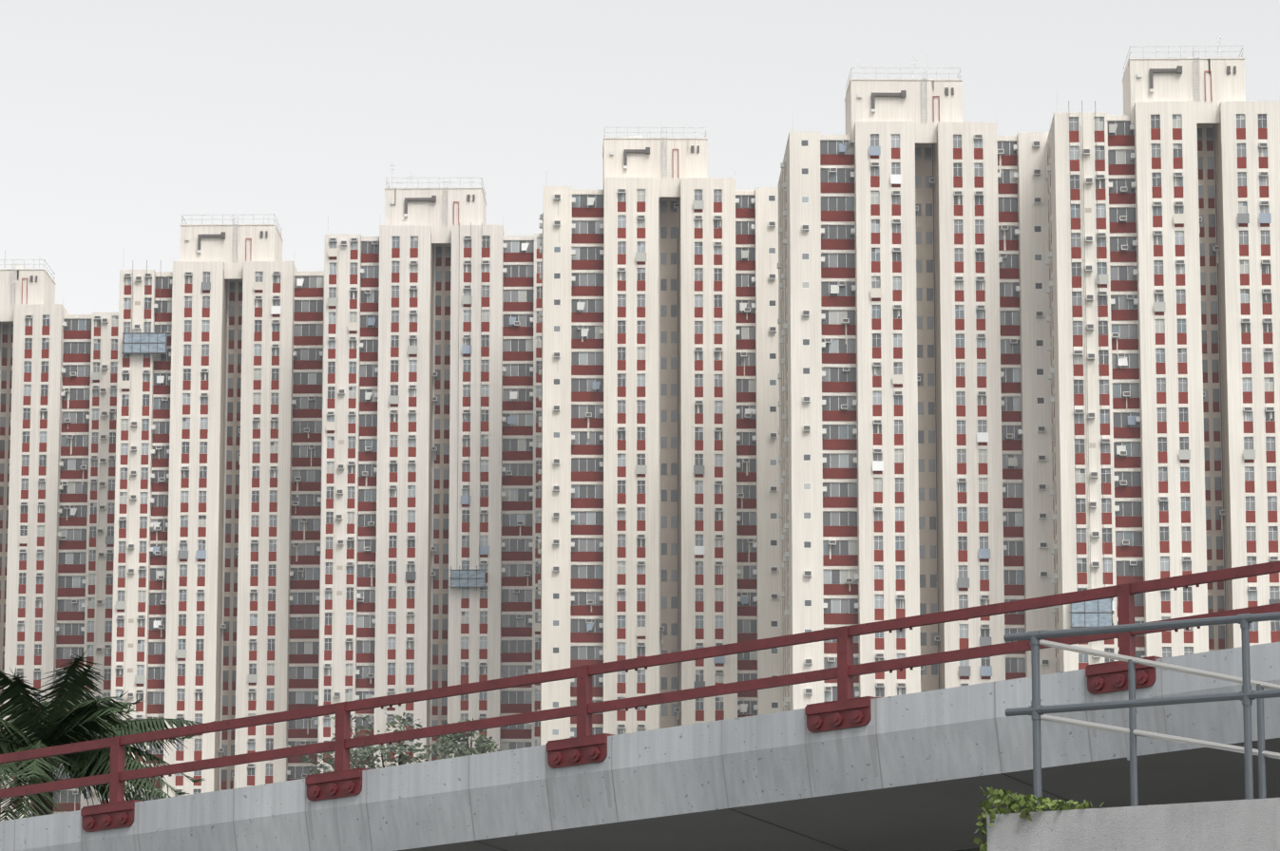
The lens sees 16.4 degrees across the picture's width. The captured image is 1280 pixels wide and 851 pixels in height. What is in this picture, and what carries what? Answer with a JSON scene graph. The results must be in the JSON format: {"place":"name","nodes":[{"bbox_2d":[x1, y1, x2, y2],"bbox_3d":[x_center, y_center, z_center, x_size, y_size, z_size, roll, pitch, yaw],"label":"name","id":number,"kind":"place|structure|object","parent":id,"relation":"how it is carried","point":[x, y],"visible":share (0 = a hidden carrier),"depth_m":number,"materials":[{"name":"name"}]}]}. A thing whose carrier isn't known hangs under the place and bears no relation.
{"place":"outdoors","nodes":[
{"label":"outdoors","id":0,"kind":"place"},
{"bbox_2d":[0,257,118,821],"bbox_3d":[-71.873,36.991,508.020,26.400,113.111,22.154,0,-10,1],"label":"tower","id":1,"kind":"structure","parent":0,"point":[58,391],"depth_m":503.30,"materials":[{"name":"white concrete"}]},
{"bbox_2d":[108,214,324,802],"bbox_3d":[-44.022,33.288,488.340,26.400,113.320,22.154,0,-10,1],"label":"tower","id":2,"kind":"structure","parent":0,"point":[216,613],"depth_m":482.88,"materials":[{"name":"white concrete"}]},
{"bbox_2d":[318,165,542,773],"bbox_3d":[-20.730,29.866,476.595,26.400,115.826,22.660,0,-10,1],"label":"tower","id":3,"kind":"structure","parent":0,"point":[430,502],"depth_m":471.46,"materials":[{"name":"white concrete"}]},
{"bbox_2d":[0,560,1279,832],"bbox_3d":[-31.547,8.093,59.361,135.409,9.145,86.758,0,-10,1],"label":"bridge railing","id":4,"kind":"object","parent":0,"point":[585,745],"visible":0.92,"depth_m":38.88,"materials":[{"name":"red metal"}]},
{"bbox_2d":[0,0,1279,314],"label":"sky","id":5,"kind":"structure","parent":0,"point":[121,120],"materials":[{"name":"white"}]},
{"bbox_2d":[536,125,781,745],"bbox_3d":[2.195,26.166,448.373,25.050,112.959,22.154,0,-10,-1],"label":"tower","id":6,"kind":"structure","parent":0,"point":[659,446],"depth_m":443.00,"materials":[{"name":"white concrete"}]},
{"bbox_2d":[777,57,1055,711],"bbox_3d":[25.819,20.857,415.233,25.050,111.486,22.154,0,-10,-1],"label":"tower","id":7,"kind":"structure","parent":0,"point":[915,448],"depth_m":409.84,"materials":[{"name":"white concrete"}]},
{"bbox_2d":[986,798,1279,850],"bbox_3d":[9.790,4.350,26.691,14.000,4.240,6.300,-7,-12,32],"label":"wall","id":8,"kind":"structure","parent":0,"point":[1252,825],"depth_m":27.56,"materials":[{"name":"concrete"}]},
{"bbox_2d":[974,786,1103,850],"bbox_3d":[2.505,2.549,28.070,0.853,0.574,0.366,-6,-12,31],"label":"creeper","id":9,"kind":"object","parent":8,"relation":"attached to","point":[1002,798],"visible":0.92,"depth_m":28.14,"materials":[{"name":"green plant"}]},
{"bbox_2d":[1003,611,1279,812],"bbox_3d":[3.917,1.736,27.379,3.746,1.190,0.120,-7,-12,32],"label":"handrail","id":10,"kind":"object","parent":8,"relation":"on","point":[1246,696],"visible":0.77,"depth_m":27.87,"materials":[{"name":"grey metal"}]},
{"bbox_2d":[1038,639,1279,806],"bbox_3d":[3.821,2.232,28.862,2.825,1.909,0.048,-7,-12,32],"label":"handrail","id":11,"kind":"object","parent":8,"relation":"on","point":[1260,753],"visible":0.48,"depth_m":29.20,"materials":[{"name":"silver metal"}]},
{"bbox_2d":[1044,34,1279,673],"bbox_3d":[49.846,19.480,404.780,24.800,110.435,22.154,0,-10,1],"label":"tower","id":12,"kind":"structure","parent":0,"point":[1163,259],"depth_m":399.58,"materials":[{"name":"white concrete"}]},
{"label":"ground","id":13,"kind":"structure","parent":0,"visible":0},
{"bbox_2d":[0,642,1279,850],"bbox_3d":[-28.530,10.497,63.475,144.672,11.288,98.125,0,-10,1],"label":"flyover","id":14,"kind":"object","parent":13,"relation":"on","point":[916,772],"visible":0.94,"depth_m":38.27,"materials":[{"name":"concrete"}]},
{"label":"road under the flyover","id":15,"kind":"object","parent":13,"relation":"on","visible":0},
{"bbox_2d":[0,649,215,821],"bbox_3d":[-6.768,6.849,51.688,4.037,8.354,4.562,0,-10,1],"label":"palm tree","id":16,"kind":"object","parent":15,"relation":"on","point":[63,716],"visible":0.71,"depth_m":51.81,"materials":[{"name":"green plant"}]},
{"bbox_2d":[301,712,453,774],"bbox_3d":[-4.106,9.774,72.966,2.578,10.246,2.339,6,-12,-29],"label":"bush","id":17,"kind":"object","parent":15,"relation":"on","point":[402,757],"visible":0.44,"depth_m":73.39,"materials":[{"name":"green plant"}]},
{"bbox_2d":[430,718,509,758],"bbox_3d":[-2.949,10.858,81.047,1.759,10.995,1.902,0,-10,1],"label":"bush","id":18,"kind":"object","parent":15,"relation":"on","point":[480,745],"visible":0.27,"depth_m":81.57,"materials":[{"name":"green plant"}]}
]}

